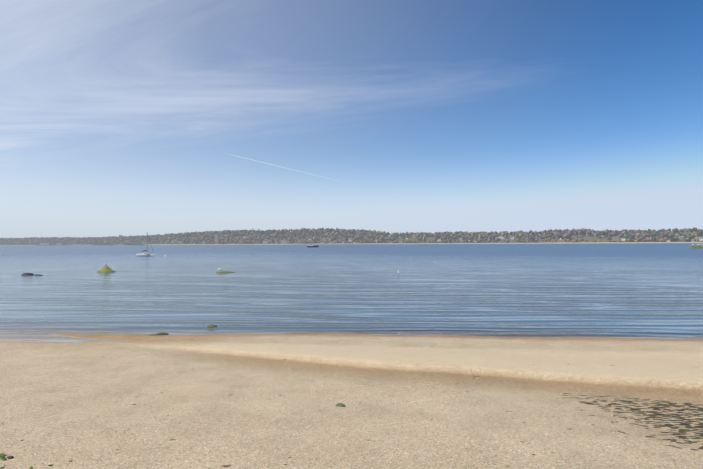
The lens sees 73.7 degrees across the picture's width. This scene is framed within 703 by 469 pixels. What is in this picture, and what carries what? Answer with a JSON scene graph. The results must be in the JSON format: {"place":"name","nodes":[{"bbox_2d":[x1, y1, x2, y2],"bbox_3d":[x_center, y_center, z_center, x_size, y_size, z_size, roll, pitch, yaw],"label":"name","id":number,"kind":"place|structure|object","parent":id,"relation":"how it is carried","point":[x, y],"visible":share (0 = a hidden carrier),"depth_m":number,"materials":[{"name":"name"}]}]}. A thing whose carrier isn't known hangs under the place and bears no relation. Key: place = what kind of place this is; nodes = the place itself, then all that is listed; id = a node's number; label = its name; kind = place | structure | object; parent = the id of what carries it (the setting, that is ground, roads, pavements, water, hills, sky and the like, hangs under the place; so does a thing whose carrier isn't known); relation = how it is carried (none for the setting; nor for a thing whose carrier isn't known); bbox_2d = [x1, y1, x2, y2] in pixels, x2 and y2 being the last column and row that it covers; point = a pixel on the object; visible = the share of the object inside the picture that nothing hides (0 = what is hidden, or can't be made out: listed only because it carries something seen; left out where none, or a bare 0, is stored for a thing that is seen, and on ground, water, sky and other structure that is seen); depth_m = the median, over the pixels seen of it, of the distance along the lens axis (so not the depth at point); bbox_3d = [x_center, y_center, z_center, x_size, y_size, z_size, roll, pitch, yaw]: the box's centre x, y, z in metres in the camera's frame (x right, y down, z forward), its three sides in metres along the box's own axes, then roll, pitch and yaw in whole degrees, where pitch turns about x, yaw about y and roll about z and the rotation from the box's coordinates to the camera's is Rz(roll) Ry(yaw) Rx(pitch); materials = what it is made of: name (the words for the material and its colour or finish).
{"place":"outdoors","nodes":[
{"label":"outdoors","id":0,"kind":"place"},
{"bbox_2d":[35,243,75,245],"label":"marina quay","id":1,"kind":"structure","parent":0,"point":[42,244],"depth_m":2973.28,"materials":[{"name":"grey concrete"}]},
{"bbox_2d":[0,328,702,468],"bbox_3d":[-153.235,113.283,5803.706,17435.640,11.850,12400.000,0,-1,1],"label":"beach sand","id":2,"kind":"structure","parent":0,"point":[303,421],"depth_m":10.55,"materials":[{"name":"beige sand"}]},
{"bbox_2d":[0,453,71,468],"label":"weed clumps","id":3,"kind":"object","parent":2,"relation":"on","point":[2,455],"visible":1,"depth_m":6.94,"materials":[{"name":"green plant"}]},
{"bbox_2d":[151,332,167,335],"bbox_3d":[-10.752,5.627,25.892,1.215,0.390,0.481,0,-1,-27],"label":"shore rock","id":4,"kind":"object","parent":2,"relation":"on","point":[162,333],"visible":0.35,"depth_m":25.84,"materials":[{"name":"grey stone"}]},
{"bbox_2d":[335,403,345,406],"bbox_3d":[-0.233,3.723,10.175,0.238,0.133,0.153,-1,-1,26],"label":"rock","id":5,"kind":"object","parent":2,"relation":"on","point":[340,405],"visible":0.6,"depth_m":10.13,"materials":[{"name":"grey stone"}]},
{"bbox_2d":[0,340,702,466],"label":"beach debris","id":6,"kind":"object","parent":2,"relation":"on","point":[374,423],"visible":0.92,"depth_m":9.39,"materials":[{"name":"grey"}]},
{"bbox_2d":[0,243,702,342],"bbox_3d":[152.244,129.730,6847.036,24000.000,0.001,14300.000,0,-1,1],"label":"sea water","id":7,"kind":"structure","parent":0,"point":[621,290],"depth_m":50.54,"materials":[{"name":"blue liquid"}]},
{"bbox_2d":[97,266,115,271],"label":"rock","id":8,"kind":"object","parent":7,"relation":"in","point":[105,269],"visible":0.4,"depth_m":85.07,"materials":[{"name":"green stone"}]},
{"bbox_2d":[136,233,153,255],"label":"sail boat","id":9,"kind":"object","parent":7,"relation":"on","point":[146,254],"visible":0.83,"depth_m":196.32,"materials":[{"name":"grey"}]},
{"bbox_2d":[216,271,234,272],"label":"flat boulder","id":10,"kind":"object","parent":7,"relation":"in","point":[225,272],"visible":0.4,"depth_m":81.29,"materials":[{"name":"stone"}]},
{"bbox_2d":[688,244,702,247],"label":"jetty rock","id":11,"kind":"object","parent":7,"relation":"in","point":[697,246],"visible":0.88,"depth_m":353.48,"materials":[{"name":"stone"}]},
{"bbox_2d":[0,233,702,245],"bbox_3d":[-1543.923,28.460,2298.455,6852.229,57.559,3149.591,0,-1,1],"label":"shore terrain","id":12,"kind":"structure","parent":0,"point":[590,239],"depth_m":1886.40,"materials":[{"name":"green plant"}]},
{"bbox_2d":[0,227,702,244],"bbox_3d":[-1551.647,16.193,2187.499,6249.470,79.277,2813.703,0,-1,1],"label":"shore trees","id":13,"kind":"object","parent":12,"relation":"on","point":[664,235],"visible":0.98,"depth_m":2051.70,"materials":[{"name":"green plant"}]},
{"bbox_2d":[0,0,702,237],"label":"sky","id":14,"kind":"structure","parent":0,"point":[127,118],"materials":[{"name":"blue"}]}
]}

